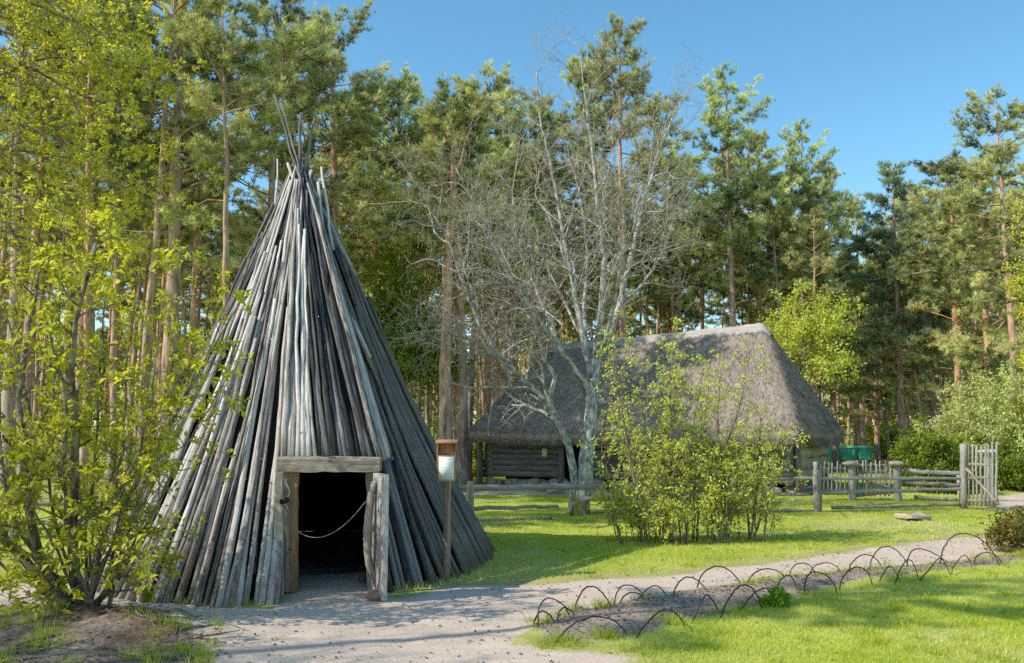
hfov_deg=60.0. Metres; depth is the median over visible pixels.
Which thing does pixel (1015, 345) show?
pine tree
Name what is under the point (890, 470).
picket gate
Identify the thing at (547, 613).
garden hoop
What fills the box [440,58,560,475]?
pine tree
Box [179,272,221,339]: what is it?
pine tree
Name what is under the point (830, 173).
pine tree
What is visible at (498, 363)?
pine tree
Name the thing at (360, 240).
pine tree
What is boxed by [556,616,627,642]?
garden hoop
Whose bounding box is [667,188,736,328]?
pine tree
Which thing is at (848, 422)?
pine tree
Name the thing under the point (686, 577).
garden hoop
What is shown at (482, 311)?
pine tree
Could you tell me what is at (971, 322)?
pine tree
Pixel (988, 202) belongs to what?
pine tree
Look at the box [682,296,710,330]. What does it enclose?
pine tree
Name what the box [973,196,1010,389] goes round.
pine tree
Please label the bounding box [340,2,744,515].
bare tree
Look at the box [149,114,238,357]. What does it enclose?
pine tree
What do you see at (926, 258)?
pine tree
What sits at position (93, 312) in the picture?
pine tree
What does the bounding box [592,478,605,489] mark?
boulder
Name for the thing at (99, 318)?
pine tree
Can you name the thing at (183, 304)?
pine tree
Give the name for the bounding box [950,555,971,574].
garden hoop
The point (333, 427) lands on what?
conical pole hut
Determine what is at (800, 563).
garden hoop
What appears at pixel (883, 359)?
pine tree
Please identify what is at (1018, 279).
yellow tree
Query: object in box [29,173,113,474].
pine tree
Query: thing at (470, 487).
rail fence
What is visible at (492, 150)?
pine tree
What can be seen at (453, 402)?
pine tree
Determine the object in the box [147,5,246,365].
pine tree
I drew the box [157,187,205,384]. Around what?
pine tree
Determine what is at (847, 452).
waste container
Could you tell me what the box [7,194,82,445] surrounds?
pine tree
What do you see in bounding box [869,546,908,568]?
garden hoop
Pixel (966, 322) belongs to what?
pine tree
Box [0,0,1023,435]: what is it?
sky
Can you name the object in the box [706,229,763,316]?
pine tree
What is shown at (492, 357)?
pine tree
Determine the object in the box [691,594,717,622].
garden hoop
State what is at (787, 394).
thatched log house
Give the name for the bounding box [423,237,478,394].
pine tree
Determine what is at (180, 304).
pine tree
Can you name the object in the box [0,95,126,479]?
pine tree
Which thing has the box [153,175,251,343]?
pine tree
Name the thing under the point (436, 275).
pine tree
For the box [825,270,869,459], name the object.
pine tree
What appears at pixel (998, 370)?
pine tree
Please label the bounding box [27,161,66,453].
pine tree
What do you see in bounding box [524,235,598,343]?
pine tree
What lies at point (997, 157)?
pine tree
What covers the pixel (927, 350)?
pine tree
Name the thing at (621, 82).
pine tree
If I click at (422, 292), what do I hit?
pine tree
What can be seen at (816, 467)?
picket fence
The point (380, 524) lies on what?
door leaf
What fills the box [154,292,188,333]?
pine tree
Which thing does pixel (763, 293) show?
pine tree
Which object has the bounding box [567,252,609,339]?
pine tree
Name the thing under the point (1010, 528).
fern bush
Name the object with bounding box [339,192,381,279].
pine tree
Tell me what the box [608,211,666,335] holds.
pine tree
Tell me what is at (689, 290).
pine tree
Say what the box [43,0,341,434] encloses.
pine tree
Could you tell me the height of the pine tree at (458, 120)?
13.127 m
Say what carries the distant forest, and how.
on the ground at (767, 561)
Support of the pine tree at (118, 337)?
on the ground at (767, 561)
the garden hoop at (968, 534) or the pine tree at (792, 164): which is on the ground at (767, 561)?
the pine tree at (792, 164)
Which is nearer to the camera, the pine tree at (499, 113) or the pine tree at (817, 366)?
the pine tree at (499, 113)
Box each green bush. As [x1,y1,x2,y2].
[472,442,487,476]
[853,415,951,455]
[858,426,897,459]
[881,408,983,494]
[941,430,998,486]
[979,433,1023,490]
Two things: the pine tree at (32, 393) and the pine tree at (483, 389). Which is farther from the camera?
the pine tree at (483, 389)
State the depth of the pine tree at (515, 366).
42.76 m
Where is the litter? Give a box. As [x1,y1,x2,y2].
[0,530,1023,662]
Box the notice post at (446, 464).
[435,439,457,578]
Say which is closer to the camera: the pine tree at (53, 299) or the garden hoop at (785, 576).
the garden hoop at (785, 576)
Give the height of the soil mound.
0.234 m
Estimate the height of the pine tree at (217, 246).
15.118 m
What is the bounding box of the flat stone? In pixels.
[894,511,931,519]
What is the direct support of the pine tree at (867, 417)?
on the ground at (767, 561)
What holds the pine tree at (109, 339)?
on the ground at (767, 561)
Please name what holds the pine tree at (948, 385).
on the ground at (767, 561)
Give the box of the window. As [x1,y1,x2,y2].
[542,448,546,456]
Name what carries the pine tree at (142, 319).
on the ground at (767, 561)
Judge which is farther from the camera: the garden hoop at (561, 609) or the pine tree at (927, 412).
the pine tree at (927, 412)
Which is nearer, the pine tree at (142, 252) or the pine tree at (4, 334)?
the pine tree at (142, 252)
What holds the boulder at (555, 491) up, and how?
on the path
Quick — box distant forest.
[0,302,1020,445]
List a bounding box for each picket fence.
[813,461,849,489]
[856,460,892,488]
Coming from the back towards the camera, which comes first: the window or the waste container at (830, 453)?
the waste container at (830, 453)
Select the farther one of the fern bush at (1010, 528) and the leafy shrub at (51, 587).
the fern bush at (1010, 528)
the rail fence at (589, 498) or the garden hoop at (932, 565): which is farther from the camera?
the rail fence at (589, 498)
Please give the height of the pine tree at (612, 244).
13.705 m
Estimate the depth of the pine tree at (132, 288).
38.73 m
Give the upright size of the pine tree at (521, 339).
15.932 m
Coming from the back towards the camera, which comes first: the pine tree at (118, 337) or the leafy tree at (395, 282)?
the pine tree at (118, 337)
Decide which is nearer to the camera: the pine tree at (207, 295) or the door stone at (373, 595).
the door stone at (373, 595)
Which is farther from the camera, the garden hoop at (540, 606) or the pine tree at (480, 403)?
the pine tree at (480, 403)
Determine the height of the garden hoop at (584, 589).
0.320 m
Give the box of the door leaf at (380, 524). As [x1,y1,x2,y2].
[371,473,388,600]
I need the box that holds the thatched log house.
[466,323,845,492]
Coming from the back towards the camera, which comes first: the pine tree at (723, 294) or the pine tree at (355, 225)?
the pine tree at (723, 294)
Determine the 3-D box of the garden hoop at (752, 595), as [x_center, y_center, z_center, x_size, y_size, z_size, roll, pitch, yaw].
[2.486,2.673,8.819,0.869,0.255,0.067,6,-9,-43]
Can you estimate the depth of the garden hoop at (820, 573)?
9.53 m
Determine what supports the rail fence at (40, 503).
on the ground at (767, 561)
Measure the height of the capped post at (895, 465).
1.132 m
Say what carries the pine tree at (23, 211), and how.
on the ground at (767, 561)
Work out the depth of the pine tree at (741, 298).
58.36 m
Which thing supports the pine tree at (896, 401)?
on the ground at (767, 561)
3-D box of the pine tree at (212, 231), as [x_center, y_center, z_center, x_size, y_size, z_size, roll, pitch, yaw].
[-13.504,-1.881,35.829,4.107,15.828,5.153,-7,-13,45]
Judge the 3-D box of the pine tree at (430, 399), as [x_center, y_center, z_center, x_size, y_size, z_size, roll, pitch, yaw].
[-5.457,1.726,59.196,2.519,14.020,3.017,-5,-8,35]
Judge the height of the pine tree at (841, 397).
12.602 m
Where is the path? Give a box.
[0,476,1023,662]
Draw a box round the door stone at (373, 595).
[365,589,379,600]
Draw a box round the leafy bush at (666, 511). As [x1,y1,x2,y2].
[574,306,810,545]
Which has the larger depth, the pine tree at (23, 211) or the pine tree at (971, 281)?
the pine tree at (971, 281)
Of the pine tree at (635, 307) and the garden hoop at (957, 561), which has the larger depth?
the pine tree at (635, 307)
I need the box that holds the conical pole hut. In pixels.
[84,94,494,607]
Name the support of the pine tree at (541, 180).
on the ground at (767, 561)
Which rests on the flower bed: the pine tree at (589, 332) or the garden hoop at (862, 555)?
the garden hoop at (862, 555)
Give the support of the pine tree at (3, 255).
on the ground at (767, 561)
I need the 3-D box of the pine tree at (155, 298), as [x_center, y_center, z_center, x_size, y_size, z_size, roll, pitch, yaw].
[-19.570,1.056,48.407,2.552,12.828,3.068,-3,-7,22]
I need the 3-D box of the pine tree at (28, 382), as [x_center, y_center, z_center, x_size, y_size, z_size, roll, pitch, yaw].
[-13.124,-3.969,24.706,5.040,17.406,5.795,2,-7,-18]
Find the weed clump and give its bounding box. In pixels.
[758,583,795,607]
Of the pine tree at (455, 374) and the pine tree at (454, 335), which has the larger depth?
the pine tree at (455, 374)
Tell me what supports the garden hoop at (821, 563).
on the flower bed
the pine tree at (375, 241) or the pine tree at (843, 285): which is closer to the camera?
the pine tree at (375, 241)
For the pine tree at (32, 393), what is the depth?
41.22 m
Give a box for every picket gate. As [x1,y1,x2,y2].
[856,464,893,496]
[959,442,999,508]
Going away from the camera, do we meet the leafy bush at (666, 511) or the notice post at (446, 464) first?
the notice post at (446, 464)
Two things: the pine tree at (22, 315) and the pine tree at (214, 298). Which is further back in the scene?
the pine tree at (214, 298)
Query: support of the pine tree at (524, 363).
on the ground at (767, 561)
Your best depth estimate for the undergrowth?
39.26 m
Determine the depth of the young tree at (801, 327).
32.25 m
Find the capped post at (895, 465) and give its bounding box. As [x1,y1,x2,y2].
[888,461,904,501]
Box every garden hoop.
[533,610,555,623]
[537,597,569,627]
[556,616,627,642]
[557,607,574,619]
[574,586,610,612]
[613,584,643,604]
[619,592,643,602]
[635,609,684,637]
[637,585,666,600]
[673,576,704,593]
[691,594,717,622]
[697,566,740,587]
[720,584,761,618]
[740,587,772,611]
[747,568,783,582]
[777,574,796,587]
[789,562,814,573]
[804,571,836,593]
[810,562,840,571]
[839,566,872,589]
[848,554,881,569]
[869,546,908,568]
[879,566,898,581]
[894,559,918,584]
[907,548,946,564]
[920,558,949,579]
[940,533,999,565]
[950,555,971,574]
[974,552,1001,564]
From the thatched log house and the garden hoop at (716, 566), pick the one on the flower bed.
the garden hoop at (716, 566)
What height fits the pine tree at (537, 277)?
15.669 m
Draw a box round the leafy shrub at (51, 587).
[0,174,253,619]
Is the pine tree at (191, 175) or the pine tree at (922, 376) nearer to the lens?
the pine tree at (191, 175)
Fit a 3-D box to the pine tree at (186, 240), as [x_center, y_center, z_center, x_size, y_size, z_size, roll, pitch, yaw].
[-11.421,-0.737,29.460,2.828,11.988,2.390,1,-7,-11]
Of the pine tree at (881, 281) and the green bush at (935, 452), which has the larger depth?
the pine tree at (881, 281)
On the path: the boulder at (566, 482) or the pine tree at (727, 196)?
the boulder at (566, 482)
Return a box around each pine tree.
[0,0,128,489]
[0,0,132,507]
[0,0,237,491]
[0,26,61,336]
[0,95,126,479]
[0,105,26,258]
[0,132,74,408]
[0,133,28,289]
[0,163,75,434]
[0,198,63,352]
[0,205,27,320]
[0,274,24,400]
[4,214,48,372]
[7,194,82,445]
[21,0,156,497]
[24,233,80,361]
[27,0,162,457]
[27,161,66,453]
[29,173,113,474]
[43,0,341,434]
[45,90,209,486]
[47,200,109,296]
[51,256,128,384]
[64,134,211,452]
[96,139,194,483]
[98,252,126,466]
[99,194,222,472]
[100,207,122,370]
[105,0,227,453]
[120,105,256,444]
[126,267,190,379]
[127,140,212,437]
[127,251,191,381]
[136,224,220,396]
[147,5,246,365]
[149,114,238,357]
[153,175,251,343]
[154,256,191,308]
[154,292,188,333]
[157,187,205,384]
[166,0,302,304]
[179,243,237,345]
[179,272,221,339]
[180,181,213,368]
[183,0,390,250]
[198,202,240,329]
[202,268,222,323]
[206,204,259,276]
[208,248,248,316]
[219,212,260,290]
[234,17,381,230]
[239,187,268,250]
[241,0,450,291]
[326,108,411,381]
[330,136,447,321]
[337,60,492,398]
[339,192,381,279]
[341,175,424,330]
[354,71,547,438]
[364,98,568,484]
[371,121,447,300]
[373,102,522,351]
[385,173,454,429]
[387,264,441,413]
[389,214,440,385]
[408,285,431,401]
[410,244,442,420]
[419,260,441,426]
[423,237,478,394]
[423,260,478,438]
[434,137,522,480]
[437,148,473,438]
[437,193,516,406]
[438,244,480,398]
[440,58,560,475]
[443,176,534,476]
[448,75,592,476]
[452,301,469,438]
[454,260,530,372]
[454,262,495,414]
[465,270,543,370]
[467,278,482,421]
[469,276,509,388]
[473,163,541,400]
[478,277,482,418]
[479,260,537,385]
[483,167,530,383]
[494,173,549,384]
[507,42,647,341]
[507,141,562,365]
[508,86,594,360]
[509,250,561,375]
[519,217,572,354]
[521,239,551,366]
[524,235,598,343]
[525,152,569,349]
[535,251,578,335]
[538,10,698,337]
[550,260,575,340]
[554,226,608,317]
[559,285,596,342]
[567,194,632,339]
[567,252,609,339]
[569,296,627,342]
[572,179,680,335]
[586,279,613,334]
[591,198,634,337]
[594,256,657,336]
[604,291,631,335]
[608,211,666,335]
[611,254,668,334]
[613,137,744,331]
[613,171,723,332]
[631,217,680,333]
[634,275,685,333]
[635,225,706,333]
[642,281,707,331]
[645,270,688,332]
[663,61,802,326]
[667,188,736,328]
[667,261,700,331]
[673,211,728,328]
[681,120,835,335]
[681,194,721,328]
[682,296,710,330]
[704,158,831,340]
[704,211,795,323]
[704,292,738,327]
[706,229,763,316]
[710,234,766,324]
[724,243,776,323]
[735,243,787,342]
[740,170,839,370]
[751,116,863,388]
[761,239,811,370]
[764,156,889,466]
[764,253,837,358]
[772,261,804,321]
[781,205,843,392]
[798,285,821,400]
[811,196,911,460]
[820,260,914,463]
[821,321,829,404]
[824,366,878,435]
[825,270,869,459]
[828,158,964,468]
[830,252,844,445]
[835,260,887,424]
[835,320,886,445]
[841,285,857,445]
[843,222,949,431]
[853,239,892,462]
[868,304,946,430]
[869,179,995,432]
[871,232,922,438]
[872,359,926,415]
[876,218,937,414]
[877,270,952,421]
[878,252,909,436]
[884,148,1019,428]
[894,149,1023,409]
[896,198,950,433]
[904,81,1023,396]
[911,227,1005,395]
[923,316,949,424]
[925,176,1001,399]
[925,320,951,427]
[935,318,996,420]
[937,297,990,422]
[946,136,1023,391]
[946,295,970,415]
[946,319,962,422]
[951,160,1023,399]
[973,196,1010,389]
[973,283,1014,399]
[991,213,1023,388]
[992,313,1023,385]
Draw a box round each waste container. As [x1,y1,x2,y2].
[828,446,831,459]
[839,446,856,461]
[856,446,873,461]
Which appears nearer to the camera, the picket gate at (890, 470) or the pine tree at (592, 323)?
the picket gate at (890, 470)
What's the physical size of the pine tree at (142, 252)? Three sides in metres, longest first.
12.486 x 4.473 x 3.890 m
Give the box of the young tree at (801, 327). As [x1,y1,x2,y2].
[756,278,867,480]
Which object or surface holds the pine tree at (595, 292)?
on the ground at (767, 561)
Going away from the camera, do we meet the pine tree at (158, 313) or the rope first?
the rope
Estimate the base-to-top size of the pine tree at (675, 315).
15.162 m
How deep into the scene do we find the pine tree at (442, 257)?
39.23 m
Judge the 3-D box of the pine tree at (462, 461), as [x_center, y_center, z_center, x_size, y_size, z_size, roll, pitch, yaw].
[-1.375,-1.657,31.542,7.255,14.404,5.485,-1,-7,9]
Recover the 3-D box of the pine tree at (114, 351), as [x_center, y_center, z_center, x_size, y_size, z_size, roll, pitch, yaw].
[-11.829,-1.612,26.195,5.721,12.955,4.559,-2,-8,10]
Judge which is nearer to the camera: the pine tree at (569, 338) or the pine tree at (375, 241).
the pine tree at (375, 241)
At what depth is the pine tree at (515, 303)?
45.05 m
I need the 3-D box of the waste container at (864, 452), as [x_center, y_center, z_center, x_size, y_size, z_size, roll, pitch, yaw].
[22.238,7.728,55.982,0.993,1.006,0.812,-1,-7,9]
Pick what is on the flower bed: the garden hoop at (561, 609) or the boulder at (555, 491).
the garden hoop at (561, 609)
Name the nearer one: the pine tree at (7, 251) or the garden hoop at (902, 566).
the garden hoop at (902, 566)
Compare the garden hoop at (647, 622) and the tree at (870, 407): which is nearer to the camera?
the garden hoop at (647, 622)
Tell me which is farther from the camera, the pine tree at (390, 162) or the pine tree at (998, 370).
the pine tree at (998, 370)
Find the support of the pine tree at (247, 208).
on the ground at (767, 561)
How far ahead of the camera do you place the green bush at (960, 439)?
27.86 m
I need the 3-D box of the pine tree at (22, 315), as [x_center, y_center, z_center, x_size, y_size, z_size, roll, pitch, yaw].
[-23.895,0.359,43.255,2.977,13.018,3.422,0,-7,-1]
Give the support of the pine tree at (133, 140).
on the ground at (767, 561)
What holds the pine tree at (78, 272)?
on the ground at (767, 561)
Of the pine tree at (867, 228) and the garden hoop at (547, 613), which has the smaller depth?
the garden hoop at (547, 613)
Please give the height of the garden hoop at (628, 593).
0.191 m
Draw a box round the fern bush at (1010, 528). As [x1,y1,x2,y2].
[977,505,1023,552]
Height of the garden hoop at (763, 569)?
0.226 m
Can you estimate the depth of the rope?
9.44 m
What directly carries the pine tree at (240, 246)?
on the ground at (767, 561)
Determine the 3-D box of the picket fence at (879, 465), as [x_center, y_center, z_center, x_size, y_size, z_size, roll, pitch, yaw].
[10.768,4.221,26.220,1.231,0.836,0.136,0,-7,0]
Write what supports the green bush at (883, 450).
on the ground at (767, 561)
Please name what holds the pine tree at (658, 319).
on the ground at (767, 561)
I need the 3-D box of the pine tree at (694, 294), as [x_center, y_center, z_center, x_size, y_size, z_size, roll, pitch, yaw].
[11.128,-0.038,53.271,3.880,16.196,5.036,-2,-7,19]
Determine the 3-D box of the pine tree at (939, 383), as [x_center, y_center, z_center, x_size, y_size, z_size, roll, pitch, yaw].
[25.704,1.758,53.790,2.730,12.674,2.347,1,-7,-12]
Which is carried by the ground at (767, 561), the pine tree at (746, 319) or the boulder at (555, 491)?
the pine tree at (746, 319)
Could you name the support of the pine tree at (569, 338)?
on the ground at (767, 561)
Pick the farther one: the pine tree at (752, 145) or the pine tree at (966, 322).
the pine tree at (966, 322)
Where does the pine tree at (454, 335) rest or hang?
on the ground at (767, 561)
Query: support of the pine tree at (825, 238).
on the ground at (767, 561)
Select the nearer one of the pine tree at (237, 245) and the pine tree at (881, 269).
the pine tree at (881, 269)
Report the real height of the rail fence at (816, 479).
1.014 m
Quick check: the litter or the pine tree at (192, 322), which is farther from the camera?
the pine tree at (192, 322)
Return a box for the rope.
[296,501,365,537]
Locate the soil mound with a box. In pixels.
[0,532,366,662]
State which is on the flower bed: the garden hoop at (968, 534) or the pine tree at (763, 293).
the garden hoop at (968, 534)
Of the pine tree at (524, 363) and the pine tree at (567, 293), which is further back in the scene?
the pine tree at (524, 363)
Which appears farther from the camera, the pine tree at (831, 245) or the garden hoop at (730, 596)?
the pine tree at (831, 245)
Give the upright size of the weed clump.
0.309 m
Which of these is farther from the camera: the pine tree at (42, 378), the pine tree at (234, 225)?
the pine tree at (42, 378)
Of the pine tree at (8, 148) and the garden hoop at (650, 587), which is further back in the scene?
the pine tree at (8, 148)
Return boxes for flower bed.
[529,555,1023,639]
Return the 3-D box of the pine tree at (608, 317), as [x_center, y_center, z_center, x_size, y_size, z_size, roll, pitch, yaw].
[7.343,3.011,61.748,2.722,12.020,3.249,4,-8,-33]
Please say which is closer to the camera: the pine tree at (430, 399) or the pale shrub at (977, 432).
the pale shrub at (977, 432)
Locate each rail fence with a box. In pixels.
[7,492,118,538]
[459,481,598,521]
[585,478,813,513]
[793,470,960,511]
[902,468,959,501]
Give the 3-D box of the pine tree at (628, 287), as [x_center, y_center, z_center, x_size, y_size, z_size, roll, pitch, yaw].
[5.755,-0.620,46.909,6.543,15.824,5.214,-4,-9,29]
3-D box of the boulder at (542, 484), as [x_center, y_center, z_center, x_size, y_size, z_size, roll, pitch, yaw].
[1.011,4.788,26.964,0.670,0.389,0.466,0,-7,0]
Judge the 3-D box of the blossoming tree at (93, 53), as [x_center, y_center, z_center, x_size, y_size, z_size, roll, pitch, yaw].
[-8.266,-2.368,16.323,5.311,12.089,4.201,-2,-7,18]
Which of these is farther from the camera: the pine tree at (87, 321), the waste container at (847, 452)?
the waste container at (847, 452)
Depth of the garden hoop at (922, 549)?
11.64 m
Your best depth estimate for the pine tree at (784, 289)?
50.97 m
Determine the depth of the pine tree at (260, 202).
43.25 m
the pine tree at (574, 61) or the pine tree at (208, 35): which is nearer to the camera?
the pine tree at (208, 35)
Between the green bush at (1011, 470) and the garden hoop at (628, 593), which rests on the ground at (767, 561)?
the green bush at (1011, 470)
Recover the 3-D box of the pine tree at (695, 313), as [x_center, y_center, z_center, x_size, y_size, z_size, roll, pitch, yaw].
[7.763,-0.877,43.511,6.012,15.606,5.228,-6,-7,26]
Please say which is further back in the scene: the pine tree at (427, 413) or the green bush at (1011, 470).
the pine tree at (427, 413)
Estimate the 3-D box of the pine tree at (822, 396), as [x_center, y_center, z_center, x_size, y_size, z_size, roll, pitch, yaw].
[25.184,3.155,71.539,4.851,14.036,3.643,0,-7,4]
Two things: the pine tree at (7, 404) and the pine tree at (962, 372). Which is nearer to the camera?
the pine tree at (7, 404)
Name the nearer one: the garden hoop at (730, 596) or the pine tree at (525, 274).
the garden hoop at (730, 596)
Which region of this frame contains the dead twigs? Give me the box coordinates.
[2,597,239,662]
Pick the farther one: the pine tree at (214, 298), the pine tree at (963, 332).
the pine tree at (963, 332)
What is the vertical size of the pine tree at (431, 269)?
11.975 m
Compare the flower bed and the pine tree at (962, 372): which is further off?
the pine tree at (962, 372)
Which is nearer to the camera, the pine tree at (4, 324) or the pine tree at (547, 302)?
the pine tree at (547, 302)
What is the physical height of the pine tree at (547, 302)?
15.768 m
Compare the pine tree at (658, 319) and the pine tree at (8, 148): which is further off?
the pine tree at (658, 319)
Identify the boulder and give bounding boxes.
[535,482,549,491]
[546,483,564,493]
[561,481,569,490]
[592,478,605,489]
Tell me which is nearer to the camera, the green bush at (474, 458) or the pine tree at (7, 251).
the green bush at (474, 458)
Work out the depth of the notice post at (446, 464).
10.48 m
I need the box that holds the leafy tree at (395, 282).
[355,232,479,397]
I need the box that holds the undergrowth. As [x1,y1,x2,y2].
[0,297,1007,479]
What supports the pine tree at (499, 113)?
on the ground at (767, 561)
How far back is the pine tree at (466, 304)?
39.89 m
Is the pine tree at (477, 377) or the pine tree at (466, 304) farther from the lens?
the pine tree at (477, 377)
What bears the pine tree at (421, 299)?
on the ground at (767, 561)
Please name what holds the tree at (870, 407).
on the ground at (767, 561)
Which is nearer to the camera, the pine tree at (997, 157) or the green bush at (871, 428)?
the pine tree at (997, 157)
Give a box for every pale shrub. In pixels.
[911,370,1023,486]
[969,361,1023,449]
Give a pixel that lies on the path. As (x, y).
(402, 631)
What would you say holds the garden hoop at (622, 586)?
on the flower bed
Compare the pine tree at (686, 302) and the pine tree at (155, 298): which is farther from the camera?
the pine tree at (686, 302)
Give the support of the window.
attached to the thatched log house
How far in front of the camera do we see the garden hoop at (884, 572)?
10.29 m
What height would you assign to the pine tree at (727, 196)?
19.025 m
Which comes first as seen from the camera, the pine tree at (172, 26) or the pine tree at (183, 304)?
the pine tree at (172, 26)
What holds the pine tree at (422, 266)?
on the ground at (767, 561)
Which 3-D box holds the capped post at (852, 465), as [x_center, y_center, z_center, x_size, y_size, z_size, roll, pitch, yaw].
[8.890,3.953,23.215,0.490,1.129,0.363,5,-8,-35]
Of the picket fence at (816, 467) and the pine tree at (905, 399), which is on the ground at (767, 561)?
the pine tree at (905, 399)
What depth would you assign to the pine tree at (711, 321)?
63.77 m
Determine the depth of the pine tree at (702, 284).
45.08 m
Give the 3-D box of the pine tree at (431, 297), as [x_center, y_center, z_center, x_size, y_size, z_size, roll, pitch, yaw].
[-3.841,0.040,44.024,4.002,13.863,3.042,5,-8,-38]
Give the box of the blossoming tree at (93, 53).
[0,0,241,346]
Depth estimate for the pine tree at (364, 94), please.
30.98 m
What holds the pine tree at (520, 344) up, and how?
on the ground at (767, 561)
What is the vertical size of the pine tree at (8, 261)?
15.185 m
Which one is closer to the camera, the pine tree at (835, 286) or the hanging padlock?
the hanging padlock
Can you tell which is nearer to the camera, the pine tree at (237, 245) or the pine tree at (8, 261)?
the pine tree at (8, 261)
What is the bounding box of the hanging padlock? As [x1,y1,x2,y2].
[279,472,289,509]
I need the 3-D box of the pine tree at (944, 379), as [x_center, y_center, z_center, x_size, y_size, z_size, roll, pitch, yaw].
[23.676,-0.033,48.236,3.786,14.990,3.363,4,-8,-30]
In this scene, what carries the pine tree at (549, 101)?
on the ground at (767, 561)
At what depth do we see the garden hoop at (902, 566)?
10.28 m
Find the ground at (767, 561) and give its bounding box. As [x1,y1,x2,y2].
[0,437,1023,662]
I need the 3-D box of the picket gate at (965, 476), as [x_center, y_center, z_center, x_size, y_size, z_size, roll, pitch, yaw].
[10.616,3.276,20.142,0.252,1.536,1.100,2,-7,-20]
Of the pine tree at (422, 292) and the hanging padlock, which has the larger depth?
the pine tree at (422, 292)
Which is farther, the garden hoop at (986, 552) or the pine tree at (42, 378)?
the pine tree at (42, 378)
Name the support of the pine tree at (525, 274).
on the ground at (767, 561)
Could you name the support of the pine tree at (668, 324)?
on the ground at (767, 561)
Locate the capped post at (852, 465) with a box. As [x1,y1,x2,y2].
[842,461,859,500]
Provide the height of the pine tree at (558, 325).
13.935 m
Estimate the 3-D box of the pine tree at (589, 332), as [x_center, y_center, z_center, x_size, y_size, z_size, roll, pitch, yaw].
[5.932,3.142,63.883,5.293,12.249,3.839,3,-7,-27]
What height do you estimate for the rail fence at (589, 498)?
0.874 m
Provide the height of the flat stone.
0.172 m
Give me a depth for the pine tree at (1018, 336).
67.53 m
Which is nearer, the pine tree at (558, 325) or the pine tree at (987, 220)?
the pine tree at (987, 220)
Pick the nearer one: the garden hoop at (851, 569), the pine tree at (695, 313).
the garden hoop at (851, 569)
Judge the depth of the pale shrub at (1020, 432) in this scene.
29.24 m
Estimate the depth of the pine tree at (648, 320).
55.67 m
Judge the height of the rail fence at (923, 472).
0.930 m
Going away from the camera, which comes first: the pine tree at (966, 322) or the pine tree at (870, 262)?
the pine tree at (870, 262)
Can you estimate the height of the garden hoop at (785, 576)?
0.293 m
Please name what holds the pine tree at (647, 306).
on the ground at (767, 561)
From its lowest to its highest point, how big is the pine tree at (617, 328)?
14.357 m
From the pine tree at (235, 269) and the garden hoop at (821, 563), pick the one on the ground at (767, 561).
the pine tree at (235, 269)
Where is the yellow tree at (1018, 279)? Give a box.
[1001,173,1023,418]
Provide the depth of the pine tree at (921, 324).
43.14 m
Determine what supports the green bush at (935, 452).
on the ground at (767, 561)
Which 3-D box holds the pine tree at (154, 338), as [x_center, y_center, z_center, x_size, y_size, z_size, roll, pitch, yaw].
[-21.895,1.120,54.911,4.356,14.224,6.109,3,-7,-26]
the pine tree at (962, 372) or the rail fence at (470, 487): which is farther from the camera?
the pine tree at (962, 372)
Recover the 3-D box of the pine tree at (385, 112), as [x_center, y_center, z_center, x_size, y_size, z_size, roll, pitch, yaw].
[-3.716,-2.228,32.799,6.626,15.777,6.466,-6,-9,43]
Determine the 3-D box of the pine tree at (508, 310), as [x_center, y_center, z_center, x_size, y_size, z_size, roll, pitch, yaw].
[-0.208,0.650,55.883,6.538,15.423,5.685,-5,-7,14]
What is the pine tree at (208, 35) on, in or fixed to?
on the ground at (767, 561)
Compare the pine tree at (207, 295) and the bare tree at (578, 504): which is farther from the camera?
the pine tree at (207, 295)
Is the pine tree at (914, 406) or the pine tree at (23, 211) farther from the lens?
the pine tree at (914, 406)
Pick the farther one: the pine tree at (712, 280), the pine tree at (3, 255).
the pine tree at (712, 280)
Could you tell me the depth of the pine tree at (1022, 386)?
50.97 m
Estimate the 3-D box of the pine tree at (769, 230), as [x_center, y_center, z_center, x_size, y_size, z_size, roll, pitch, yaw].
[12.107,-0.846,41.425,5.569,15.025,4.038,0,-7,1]
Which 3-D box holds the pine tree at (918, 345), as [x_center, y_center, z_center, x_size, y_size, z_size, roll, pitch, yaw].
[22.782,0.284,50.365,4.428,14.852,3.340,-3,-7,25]
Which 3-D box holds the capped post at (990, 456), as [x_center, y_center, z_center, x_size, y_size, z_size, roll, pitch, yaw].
[11.379,3.540,21.137,0.499,1.464,0.434,0,-7,0]
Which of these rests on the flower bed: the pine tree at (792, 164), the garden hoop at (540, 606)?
the garden hoop at (540, 606)

